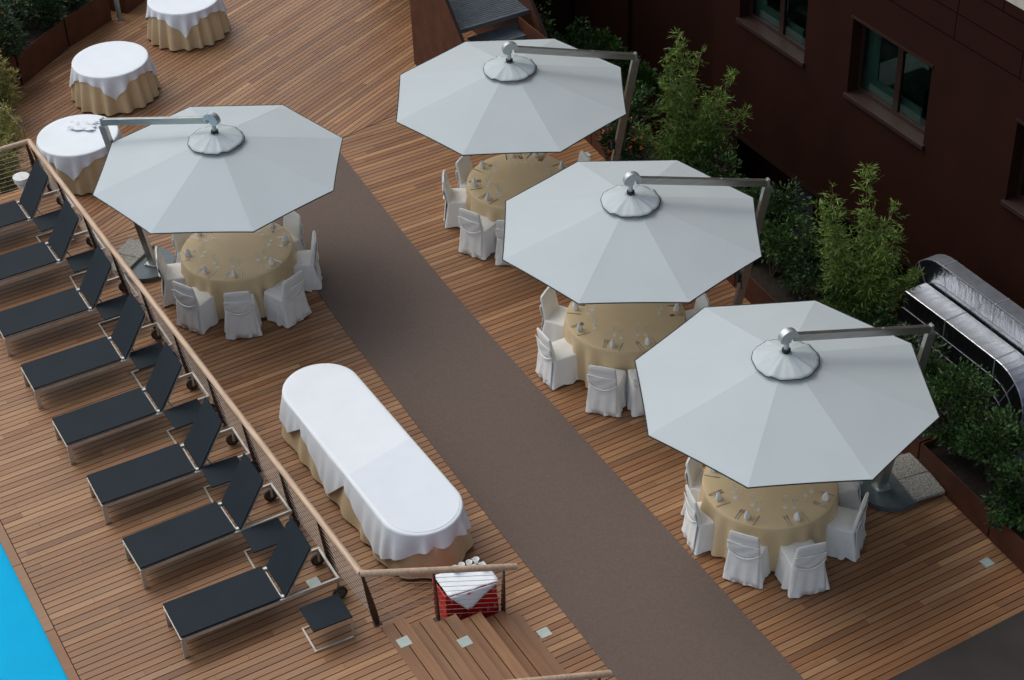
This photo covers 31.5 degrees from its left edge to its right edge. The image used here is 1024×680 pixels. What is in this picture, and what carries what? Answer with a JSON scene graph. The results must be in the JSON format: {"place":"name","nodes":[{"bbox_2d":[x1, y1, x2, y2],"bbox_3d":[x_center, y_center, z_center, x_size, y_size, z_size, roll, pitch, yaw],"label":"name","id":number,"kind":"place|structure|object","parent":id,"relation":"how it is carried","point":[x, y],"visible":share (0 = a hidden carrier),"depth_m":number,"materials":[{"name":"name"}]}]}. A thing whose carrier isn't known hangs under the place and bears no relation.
{"place":"outdoors","nodes":[
{"label":"outdoors","id":0,"kind":"place"},
{"bbox_2d":[0,543,67,679],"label":"pool water","id":1,"kind":"structure","parent":0,"point":[27,652],"depth_m":21.90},
{"bbox_2d":[0,520,79,678],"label":"pool deck base","id":2,"kind":"object","parent":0,"point":[34,588],"depth_m":22.64,"materials":[{"name":"wood"}]},
{"bbox_2d":[0,187,416,679],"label":"pool deck","id":3,"kind":"structure","parent":2,"relation":"on","point":[103,607],"depth_m":22.99,"materials":[{"name":"brown wood"}]},
{"bbox_2d":[0,159,81,231],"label":"sun lounger","id":4,"kind":"object","parent":3,"relation":"on","point":[12,212],"visible":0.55,"depth_m":28.62,"materials":[{"name":"black fabric"}]},
{"bbox_2d":[0,200,112,284],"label":"sun lounger","id":5,"kind":"object","parent":3,"relation":"on","point":[29,258],"visible":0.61,"depth_m":27.61,"materials":[{"name":"black fabric"}]},
{"bbox_2d":[0,245,145,355],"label":"sun lounger","id":6,"kind":"object","parent":3,"relation":"on","point":[42,311],"visible":0.87,"depth_m":26.55,"materials":[{"name":"black fabric"}]},
{"bbox_2d":[21,292,179,408],"bbox_3d":[-5.850,0.077,25.609,2.105,0.974,0.736,-20,41,-22],"label":"sun lounger","id":7,"kind":"object","parent":3,"relation":"on","point":[45,371],"visible":0.92,"depth_m":25.57,"materials":[{"name":"black fabric"}]},
{"bbox_2d":[95,294,127,337],"bbox_3d":[-5.797,-0.342,26.660,0.510,0.360,0.440,-21,41,-22],"label":"side table","id":8,"kind":"object","parent":3,"relation":"on","point":[110,310],"visible":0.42,"depth_m":26.57,"materials":[{"name":"metal"}]},
{"bbox_2d":[52,342,216,464],"bbox_3d":[-5.165,0.785,24.650,2.105,0.974,0.736,-20,41,-22],"label":"sun lounger","id":9,"kind":"object","parent":3,"relation":"on","point":[100,417],"visible":0.88,"depth_m":24.61,"materials":[{"name":"black fabric"}]},
{"bbox_2d":[129,342,163,388],"bbox_3d":[-5.106,0.360,25.708,0.510,0.360,0.440,-21,41,-22],"label":"side table","id":10,"kind":"object","parent":3,"relation":"on","point":[144,358],"visible":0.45,"depth_m":25.61,"materials":[{"name":"metal"}]},
{"bbox_2d":[87,397,257,523],"bbox_3d":[-4.467,1.500,23.682,2.105,0.974,0.736,-20,41,-21],"label":"sun lounger","id":11,"kind":"object","parent":3,"relation":"on","point":[129,478],"visible":0.88,"depth_m":23.64,"materials":[{"name":"black fabric"}]},
{"bbox_2d":[163,398,201,443],"bbox_3d":[-4.404,1.135,24.660,0.510,0.360,0.440,-22,41,-23],"label":"side table","id":12,"kind":"object","parent":3,"relation":"on","point":[181,415],"visible":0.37,"depth_m":24.56,"materials":[{"name":"metal"}]},
{"bbox_2d":[27,139,382,627],"bbox_3d":[-4.683,0.100,25.512,0.239,0.995,11.690,-21,41,-23],"label":"cable railing","id":13,"kind":"object","parent":3,"relation":"on","point":[283,473],"visible":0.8,"depth_m":24.19,"materials":[{"name":"brown wood"}]},
{"bbox_2d":[122,453,299,588],"bbox_3d":[-3.806,2.189,22.748,2.105,0.974,0.736,-21,41,-22],"label":"sun lounger","id":14,"kind":"object","parent":3,"relation":"on","point":[173,537],"visible":0.89,"depth_m":22.71,"materials":[{"name":"black fabric"}]},
{"bbox_2d":[201,455,239,502],"bbox_3d":[-3.739,1.847,23.697,0.510,0.360,0.440,-18,40,-20],"label":"side table","id":15,"kind":"object","parent":3,"relation":"on","point":[219,473],"visible":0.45,"depth_m":23.60,"materials":[{"name":"metal"}]},
{"bbox_2d":[163,517,347,657],"bbox_3d":[-3.114,2.894,21.793,2.105,0.974,0.736,-20,41,-21],"label":"sun lounger","id":16,"kind":"object","parent":3,"relation":"on","point":[202,611],"visible":0.96,"depth_m":21.76,"materials":[{"name":"fabric"}]},
{"bbox_2d":[241,518,284,567],"bbox_3d":[-3.064,2.569,22.720,0.510,0.360,0.440,-19,41,-20],"label":"side table","id":17,"kind":"object","parent":3,"relation":"on","point":[263,536],"visible":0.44,"depth_m":22.62,"materials":[{"name":"metal"}]},
{"bbox_2d":[299,593,354,652],"bbox_3d":[-2.207,3.371,21.629,0.510,0.360,0.440,-19,41,-20],"label":"side table","id":18,"kind":"object","parent":3,"relation":"on","point":[321,614],"visible":1,"depth_m":21.53,"materials":[{"name":"black fabric"}]},
{"bbox_2d":[0,0,990,435],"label":"ground","id":19,"kind":"structure","parent":0,"point":[888,70],"depth_m":39.55,"materials":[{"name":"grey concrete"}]},
{"bbox_2d":[575,25,640,74],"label":"leafy shrub","id":20,"kind":"object","parent":19,"relation":"on","point":[612,42],"visible":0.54,"depth_m":33.73,"materials":[{"name":"green plant"}]},
{"bbox_2d":[619,60,676,101],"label":"leafy shrub","id":21,"kind":"object","parent":19,"relation":"on","point":[649,75],"visible":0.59,"depth_m":33.66,"materials":[{"name":"green plant"}]},
{"bbox_2d":[533,0,1023,323],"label":"brown building","id":22,"kind":"structure","parent":19,"relation":"on","point":[940,142],"depth_m":29.20,"materials":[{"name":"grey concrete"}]},
{"bbox_2d":[736,0,804,66],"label":"window","id":23,"kind":"structure","parent":22,"relation":"in","point":[777,38],"depth_m":30.90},
{"bbox_2d":[843,15,933,149],"bbox_3d":[5.972,-4.081,28.438,0.310,1.470,1.980,-20,41,-22],"label":"window","id":24,"kind":"structure","parent":22,"relation":"in","point":[888,115],"depth_m":28.73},
{"bbox_2d":[1000,118,1023,219],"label":"window","id":25,"kind":"structure","parent":22,"relation":"in","point":[1015,204],"depth_m":26.71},
{"bbox_2d":[899,283,1023,480],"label":"ventilation duct","id":26,"kind":"object","parent":19,"relation":"on","point":[965,334],"visible":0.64,"depth_m":26.48,"materials":[{"name":"metal"}]},
{"bbox_2d":[909,254,1023,390],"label":"ventilation duct","id":27,"kind":"object","parent":19,"relation":"on","point":[987,305],"visible":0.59,"depth_m":26.68,"materials":[{"name":"metal"}]},
{"bbox_2d":[99,115,1023,679],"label":"deck","id":28,"kind":"structure","parent":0,"point":[919,583],"depth_m":24.41,"materials":[{"name":"brown wood"}]},
{"bbox_2d":[155,246,185,306],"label":"covered chair","id":29,"kind":"object","parent":28,"relation":"on","point":[169,274],"visible":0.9,"depth_m":28.25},
{"bbox_2d":[172,280,218,333],"bbox_3d":[-4.826,-0.644,27.802,0.582,0.854,0.609,20,43,27],"label":"covered chair","id":30,"kind":"object","parent":28,"relation":"on","point":[196,309],"visible":1,"depth_m":27.71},
{"bbox_2d":[92,105,342,282],"bbox_3d":[-4.487,-2.068,27.720,3.822,3.208,3.583,-1,38,2],"label":"cantilever umbrella","id":31,"kind":"object","parent":28,"relation":"on","point":[228,169],"visible":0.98,"depth_m":26.79,"materials":[{"name":"fabric"}]},
{"bbox_2d":[223,291,262,339],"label":"covered chair","id":32,"kind":"object","parent":28,"relation":"on","point":[242,315],"visible":1,"depth_m":27.48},
{"bbox_2d":[263,271,311,327],"bbox_3d":[-3.497,-0.731,27.841,0.609,0.854,0.582,27,46,32],"label":"covered chair","id":33,"kind":"object","parent":28,"relation":"on","point":[286,304],"visible":1,"depth_m":27.76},
{"bbox_2d":[283,211,305,250],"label":"covered chair","id":34,"kind":"object","parent":28,"relation":"on","point":[292,225],"visible":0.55,"depth_m":28.92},
{"bbox_2d":[294,230,321,291],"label":"covered chair","id":35,"kind":"object","parent":28,"relation":"on","point":[307,265],"visible":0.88,"depth_m":28.44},
{"bbox_2d":[360,563,517,621],"bbox_3d":[-0.874,3.076,22.038,2.002,1.742,0.244,-17,40,-19],"label":"cable railing","id":36,"kind":"object","parent":28,"relation":"on","point":[435,570],"visible":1,"depth_m":21.89,"materials":[{"name":"brown wood"}]},
{"bbox_2d":[442,170,466,227],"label":"covered chair","id":37,"kind":"object","parent":28,"relation":"on","point":[455,199],"visible":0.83,"depth_m":29.71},
{"bbox_2d":[381,611,566,679],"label":"wooden stairs","id":38,"kind":"structure","parent":28,"relation":"on","point":[504,646],"depth_m":21.90,"materials":[{"name":"brown wood"}]},
{"bbox_2d":[465,604,483,617],"bbox_3d":[-0.525,3.352,22.849,0.212,0.285,0.366,-19,41,-21],"label":"drinks crate","id":39,"kind":"object","parent":28,"relation":"on","point":[474,609],"visible":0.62,"depth_m":22.67,"materials":[{"name":"red plastic"}]},
{"bbox_2d":[464,586,482,608],"bbox_3d":[-0.541,3.119,22.680,0.212,0.285,0.366,-20,41,-21],"label":"drinks crate","id":40,"kind":"object","parent":39,"relation":"on","point":[480,601],"visible":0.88,"depth_m":22.63,"materials":[{"name":"red plastic"}]},
{"bbox_2d":[435,561,498,609],"bbox_3d":[-0.560,3.068,22.675,0.671,0.244,0.542,-20,41,-22],"label":"draped cloth","id":41,"kind":"object","parent":40,"relation":"on","point":[462,582],"visible":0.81,"depth_m":22.54,"materials":[{"name":"white fabric"}]},
{"bbox_2d":[458,208,496,259],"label":"covered chair","id":42,"kind":"object","parent":28,"relation":"on","point":[478,238],"visible":0.97,"depth_m":29.02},
{"bbox_2d":[396,38,639,160],"bbox_3d":[0.046,-3.372,29.165,3.583,3.208,3.708,30,48,35],"label":"cantilever umbrella","id":43,"kind":"object","parent":28,"relation":"on","point":[490,97],"visible":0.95,"depth_m":28.19,"materials":[{"name":"fabric"}]},
{"bbox_2d":[274,153,803,679],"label":"carpet runner","id":44,"kind":"object","parent":28,"relation":"on","point":[630,585],"visible":0.79,"depth_m":25.07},
{"bbox_2d":[540,287,566,341],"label":"covered chair","id":45,"kind":"object","parent":28,"relation":"on","point":[553,312],"visible":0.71,"depth_m":27.02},
{"bbox_2d":[535,327,577,389],"bbox_3d":[0.692,0.168,26.440,0.609,0.854,0.582,-19,40,-20],"label":"covered chair","id":46,"kind":"object","parent":28,"relation":"on","point":[556,367],"visible":1,"depth_m":26.36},
{"bbox_2d":[586,365,626,416],"bbox_3d":[1.357,0.564,25.887,0.591,0.854,0.614,10,39,16],"label":"covered chair","id":47,"kind":"object","parent":28,"relation":"on","point":[606,395],"visible":0.99,"depth_m":25.77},
{"bbox_2d":[591,123,663,159],"bbox_3d":[2.004,-3.247,31.157,0.620,0.456,1.574,-18,40,-19],"label":"steel planter","id":48,"kind":"object","parent":28,"relation":"on","point":[597,146],"visible":0.16,"depth_m":31.33,"materials":[{"name":"metal"}]},
{"bbox_2d":[595,112,651,160],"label":"leafy shrub","id":49,"kind":"object","parent":48,"relation":"in","point":[630,153],"visible":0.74,"depth_m":30.36,"materials":[{"name":"green plant"}]},
{"bbox_2d":[605,80,665,137],"bbox_3d":[1.968,-3.996,30.990,1.040,1.169,1.053,-20,41,-22],"label":"leafy shrub","id":50,"kind":"object","parent":48,"relation":"on","point":[637,100],"visible":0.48,"depth_m":30.81,"materials":[{"name":"green plant"}]},
{"bbox_2d":[626,368,643,416],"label":"covered chair","id":51,"kind":"object","parent":28,"relation":"on","point":[634,401],"visible":0.34,"depth_m":25.82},
{"bbox_2d":[502,160,772,304],"bbox_3d":[1.760,-1.072,26.077,3.764,3.208,3.583,-31,46,-32],"label":"cantilever umbrella","id":52,"kind":"object","parent":28,"relation":"on","point":[626,231],"visible":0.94,"depth_m":25.11,"materials":[{"name":"fabric"}]},
{"bbox_2d":[681,457,704,514],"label":"covered chair","id":53,"kind":"object","parent":28,"relation":"on","point":[694,472],"visible":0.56,"depth_m":23.99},
{"bbox_2d":[681,484,713,555],"bbox_3d":[2.559,2.260,23.613,0.609,0.854,0.582,-10,38,-10],"label":"covered chair","id":54,"kind":"object","parent":28,"relation":"on","point":[697,529],"visible":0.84,"depth_m":23.51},
{"bbox_2d":[723,530,770,588],"bbox_3d":[3.026,2.618,23.122,0.582,0.854,0.609,15,41,21],"label":"covered chair","id":55,"kind":"object","parent":28,"relation":"on","point":[747,562],"visible":0.96,"depth_m":22.99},
{"bbox_2d":[727,251,768,286],"bbox_3d":[3.393,-1.523,28.837,0.620,0.456,1.574,-18,40,-19],"label":"steel planter","id":56,"kind":"object","parent":28,"relation":"on","point":[731,279],"visible":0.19,"depth_m":28.29,"materials":[{"name":"metal"}]},
{"bbox_2d":[740,176,811,246],"bbox_3d":[4.015,-2.014,28.250,1.141,1.232,1.251,-20,41,-22],"label":"leafy shrub","id":57,"kind":"object","parent":56,"relation":"in","point":[779,202],"visible":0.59,"depth_m":27.99,"materials":[{"name":"green plant"}]},
{"bbox_2d":[735,256,819,303],"bbox_3d":[4.088,-0.661,27.677,0.620,0.456,1.574,-18,40,-19],"label":"steel planter","id":58,"kind":"object","parent":28,"relation":"on","point":[763,286],"visible":0.27,"depth_m":27.71,"materials":[{"name":"metal"}]},
{"bbox_2d":[759,201,822,276],"bbox_3d":[4.205,-1.521,27.608,1.205,1.223,1.590,-20,41,-22],"label":"leafy shrub","id":59,"kind":"object","parent":58,"relation":"on","point":[780,238],"visible":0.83,"depth_m":27.39,"materials":[{"name":"green plant"}]},
{"bbox_2d":[777,229,833,293],"bbox_3d":[4.561,-1.151,27.327,1.102,0.952,1.084,5,38,9],"label":"leafy shrub","id":60,"kind":"object","parent":58,"relation":"in","point":[789,271],"visible":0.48,"depth_m":27.24,"materials":[{"name":"green plant"}]},
{"bbox_2d":[634,300,939,511],"bbox_3d":[3.474,1.108,23.145,3.583,3.208,3.758,27,46,33],"label":"cantilever umbrella","id":61,"kind":"object","parent":28,"relation":"on","point":[734,393],"visible":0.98,"depth_m":22.21,"materials":[{"name":"fabric"}]},
{"bbox_2d":[775,538,829,597],"bbox_3d":[3.670,2.722,22.951,0.590,0.854,0.616,-11,38,-11],"label":"covered chair","id":62,"kind":"object","parent":28,"relation":"on","point":[800,571],"visible":1,"depth_m":22.86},
{"bbox_2d":[826,492,868,561],"bbox_3d":[4.260,2.326,23.433,0.616,0.854,0.590,13,40,19],"label":"covered chair","id":63,"kind":"object","parent":28,"relation":"on","point":[845,533],"visible":0.83,"depth_m":23.35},
{"bbox_2d":[838,481,862,510],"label":"covered chair","id":64,"kind":"object","parent":28,"relation":"on","point":[850,494],"visible":0.3,"depth_m":23.89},
{"bbox_2d":[891,452,927,481],"bbox_3d":[5.351,1.726,24.705,0.470,0.050,0.426,-15,39,-15],"label":"ballast slab","id":65,"kind":"object","parent":28,"relation":"on","point":[907,465],"depth_m":24.65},
{"bbox_2d":[898,471,944,501],"bbox_3d":[5.502,1.971,24.377,0.470,0.050,0.426,-14,39,-15],"label":"ballast slab","id":66,"kind":"object","parent":28,"relation":"on","point":[921,486],"depth_m":24.34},
{"bbox_2d":[902,415,947,459],"bbox_3d":[5.471,1.055,25.367,0.620,0.456,1.544,-18,40,-19],"label":"steel planter","id":67,"kind":"object","parent":28,"relation":"on","point":[913,448],"visible":0.2,"depth_m":24.78,"materials":[{"name":"metal"}]},
{"bbox_2d":[922,357,1002,454],"bbox_3d":[5.872,0.864,24.381,1.290,1.260,1.291,0,38,3],"label":"leafy shrub","id":68,"kind":"object","parent":67,"relation":"in","point":[974,393],"visible":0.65,"depth_m":24.29,"materials":[{"name":"green plant"}]},
{"bbox_2d":[889,610,1023,679],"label":"floor mat","id":69,"kind":"object","parent":28,"relation":"on","point":[995,652],"visible":1,"depth_m":22.02,"materials":[{"name":"carpet"}]},
{"bbox_2d":[919,433,1022,536],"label":"steel planter","id":70,"kind":"object","parent":28,"relation":"on","point":[963,482],"visible":0.55,"depth_m":24.15,"materials":[{"name":"metal"}]},
{"bbox_2d":[930,403,1023,460],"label":"leafy shrub","id":71,"kind":"object","parent":70,"relation":"on","point":[953,432],"visible":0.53,"depth_m":24.07,"materials":[{"name":"green plant"}]},
{"bbox_2d":[952,402,1023,482],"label":"leafy shrub","id":72,"kind":"object","parent":70,"relation":"on","point":[987,444],"visible":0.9,"depth_m":23.76,"materials":[{"name":"green plant"}]},
{"bbox_2d":[979,451,1023,530],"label":"leafy shrub","id":73,"kind":"object","parent":70,"relation":"in","point":[1001,483],"visible":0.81,"depth_m":23.32,"materials":[{"name":"green plant"}]},
{"bbox_2d":[988,503,1023,572],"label":"steel planter","id":74,"kind":"object","parent":28,"relation":"on","point":[1007,542],"visible":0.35,"depth_m":23.27,"materials":[{"name":"metal"}]},
{"bbox_3d":[2.699,-2.385,29.997,0.620,0.456,1.574,-18,40,-19],"label":"steel planter","id":75,"kind":"object","parent":28,"relation":"on","visible":0},
{"bbox_2d":[627,26,753,175],"bbox_3d":[2.911,-3.720,29.535,2.061,3.094,1.216,-3,38,-1],"label":"bamboo plant","id":76,"kind":"object","parent":75,"relation":"in","point":[692,136],"visible":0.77,"depth_m":29.54,"materials":[{"name":"green plant"}]},
{"bbox_2d":[688,141,744,189],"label":"leafy shrub","id":77,"kind":"object","parent":75,"relation":"in","point":[706,169],"visible":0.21,"depth_m":29.49,"materials":[{"name":"green plant"}]},
{"bbox_3d":[4.783,0.201,26.517,0.620,0.456,1.574,-18,40,-19],"label":"steel planter","id":78,"kind":"object","parent":28,"relation":"on","visible":0},
{"bbox_2d":[784,248,859,310],"bbox_3d":[4.617,-0.811,26.790,1.011,1.064,1.263,-20,41,-22],"label":"leafy shrub","id":79,"kind":"object","parent":78,"relation":"in","point":[800,279],"visible":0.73,"depth_m":26.76,"materials":[{"name":"green plant"}]},
{"bbox_2d":[806,163,924,323],"bbox_3d":[5.037,-1.238,26.152,1.635,3.137,1.358,-11,38,-11],"label":"bamboo plant","id":80,"kind":"object","parent":78,"relation":"in","point":[870,287],"visible":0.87,"depth_m":26.05,"materials":[{"name":"green plant"}]},
{"bbox_2d":[850,306,906,336],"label":"leafy shrub","id":81,"kind":"object","parent":78,"relation":"on","point":[859,314],"visible":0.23,"depth_m":26.06,"materials":[{"name":"green plant"}]},
{"bbox_2d":[984,458,1023,531],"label":"leafy shrub","id":82,"kind":"object","parent":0,"point":[1009,514],"visible":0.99,"depth_m":23.09,"materials":[{"name":"green plant"}]},
{"bbox_3d":[-4.276,-1.136,28.527,1.716,0.739,1.716,-20,41,-22],"label":"round table","id":83,"kind":"object","parent":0,"visible":0},
{"bbox_2d":[181,222,296,319],"bbox_3d":[-4.266,-1.149,28.523,1.935,0.719,1.965,-20,41,-22],"label":"tablecloth","id":84,"kind":"object","parent":83,"relation":"on","point":[257,280],"visible":0.71,"depth_m":28.04,"materials":[{"name":"beige fabric"}]},
{"bbox_3d":[0.151,-2.311,29.812,1.716,0.739,1.716,-20,41,-22],"label":"round table","id":85,"kind":"object","parent":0,"visible":0},
{"bbox_2d":[466,153,567,221],"bbox_3d":[0.152,-2.318,29.799,1.957,0.719,1.932,-20,41,-22],"label":"tablecloth","id":86,"kind":"object","parent":85,"relation":"on","point":[513,179],"visible":0.48,"depth_m":29.63,"materials":[{"name":"beige fabric"}]},
{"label":"round table","id":87,"kind":"object","parent":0,"visible":0},
{"bbox_2d":[562,301,686,387],"bbox_3d":[1.671,-0.070,26.790,1.980,0.719,1.931,-20,41,-22],"label":"tablecloth","id":88,"kind":"object","parent":87,"relation":"on","point":[588,349],"visible":0.59,"depth_m":26.35,"materials":[{"name":"beige fabric"}]},
{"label":"round table","id":89,"kind":"object","parent":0,"visible":0},
{"bbox_2d":[697,466,840,571],"bbox_3d":[3.369,2.131,23.831,1.964,0.719,1.966,-20,41,-22],"label":"tablecloth","id":90,"kind":"object","parent":89,"relation":"on","point":[772,530],"visible":0.49,"depth_m":23.26,"materials":[{"name":"beige fabric"}]},
{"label":"round table","id":91,"kind":"object","parent":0,"visible":0},
{"bbox_2d":[39,154,106,194],"bbox_3d":[-7.458,-3.239,31.419,1.623,0.719,1.623,-20,41,-22],"label":"tablecloth","id":92,"kind":"object","parent":91,"relation":"on","point":[84,181],"visible":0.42,"depth_m":30.92,"materials":[{"name":"beige fabric"}]},
{"bbox_2d":[36,114,123,180],"bbox_3d":[-7.460,-3.350,31.338,1.509,0.475,1.506,-20,41,-22],"label":"white overcloth","id":93,"kind":"object","parent":92,"relation":"on","point":[71,153],"visible":0.71,"depth_m":30.95,"materials":[{"name":"fabric"}]},
{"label":"round table","id":94,"kind":"object","parent":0,"visible":0},
{"bbox_2d":[71,71,160,115],"bbox_3d":[-7.362,-4.864,33.529,1.620,0.719,1.663,-20,41,-22],"label":"tablecloth","id":95,"kind":"object","parent":94,"relation":"on","point":[141,91],"visible":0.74,"depth_m":33.13,"materials":[{"name":"beige fabric"}]},
{"bbox_2d":[69,41,156,99],"bbox_3d":[-7.370,-4.976,33.446,1.467,0.472,1.462,17,41,23],"label":"white overcloth","id":96,"kind":"object","parent":95,"relation":"on","point":[112,69],"visible":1,"depth_m":33.14,"materials":[{"name":"fabric"}]},
{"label":"round table","id":97,"kind":"object","parent":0,"visible":0},
{"bbox_2d":[147,11,230,50],"bbox_3d":[-6.361,-6.339,35.392,1.625,0.719,1.645,-20,41,-22],"label":"tablecloth","id":98,"kind":"object","parent":97,"relation":"on","point":[211,28],"visible":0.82,"depth_m":34.99,"materials":[{"name":"beige fabric"}]},
{"bbox_2d":[146,0,226,37],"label":"white overcloth","id":99,"kind":"object","parent":98,"relation":"on","point":[183,16],"visible":1,"depth_m":34.80,"materials":[{"name":"fabric"}]},
{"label":"oval table","id":100,"kind":"object","parent":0,"visible":0},
{"bbox_2d":[282,424,472,578],"bbox_3d":[-1.908,1.705,24.662,1.301,0.699,4.184,-21,41,-23],"label":"tablecloth","id":101,"kind":"object","parent":100,"relation":"on","point":[456,550],"visible":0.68,"depth_m":23.68,"materials":[{"name":"beige fabric"}]},
{"bbox_2d":[279,363,470,559],"bbox_3d":[-1.937,1.660,24.622,1.282,0.645,4.148,-21,41,-23],"label":"white overcloth","id":102,"kind":"object","parent":101,"relation":"on","point":[343,419],"visible":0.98,"depth_m":24.61,"materials":[{"name":"fabric"}]},
{"bbox_2d":[349,439,458,531],"bbox_3d":[-1.374,1.945,23.686,1.010,0.004,1.745,-21,41,-23],"label":"white overcloth","id":103,"kind":"object","parent":102,"relation":"on","point":[404,486],"visible":1,"depth_m":23.67,"materials":[{"name":"fabric"}]},
{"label":"turned deck base","id":104,"kind":"structure","parent":0,"visible":0},
{"bbox_2d":[1,0,476,241],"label":"turned deck","id":105,"kind":"structure","parent":104,"relation":"on","point":[338,67],"depth_m":34.38,"materials":[{"name":"brown wood"}]},
{"bbox_2d":[0,131,23,194],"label":"bamboo plant","id":106,"kind":"object","parent":105,"relation":"on","point":[7,175],"visible":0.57,"depth_m":30.15,"materials":[{"name":"green plant"}]},
{"bbox_2d":[0,49,24,123],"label":"bamboo plant","id":107,"kind":"object","parent":105,"relation":"on","point":[5,95],"visible":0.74,"depth_m":32.66,"materials":[{"name":"green plant"}]},
{"bbox_2d":[0,102,27,170],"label":"bamboo plant","id":108,"kind":"object","parent":105,"relation":"on","point":[7,128],"visible":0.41,"depth_m":31.24,"materials":[{"name":"green plant"}]},
{"bbox_2d":[3,14,68,84],"bbox_3d":[-9.336,-5.578,34.688,0.900,0.616,1.524,13,40,19],"label":"steel planter","id":109,"kind":"object","parent":105,"relation":"on","point":[47,46],"visible":0.66,"depth_m":34.57,"materials":[{"name":"metal"}]},
{"bbox_2d":[0,5,30,57],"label":"leafy shrub","id":110,"kind":"object","parent":109,"relation":"in","point":[15,38],"visible":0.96,"depth_m":33.51,"materials":[{"name":"green plant"}]},
{"bbox_2d":[0,0,67,31],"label":"leafy shrub","id":111,"kind":"object","parent":109,"relation":"in","point":[19,8],"visible":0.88,"depth_m":34.51,"materials":[{"name":"green plant"}]},
{"bbox_2d":[32,0,111,46],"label":"steel planter","id":112,"kind":"object","parent":105,"relation":"on","point":[80,23],"visible":0.55,"depth_m":35.50,"materials":[{"name":"metal"}]},
{"bbox_2d":[410,0,548,65],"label":"steel staircase","id":113,"kind":"structure","parent":105,"relation":"on","point":[439,27],"depth_m":32.80,"materials":[{"name":"brown metal"}]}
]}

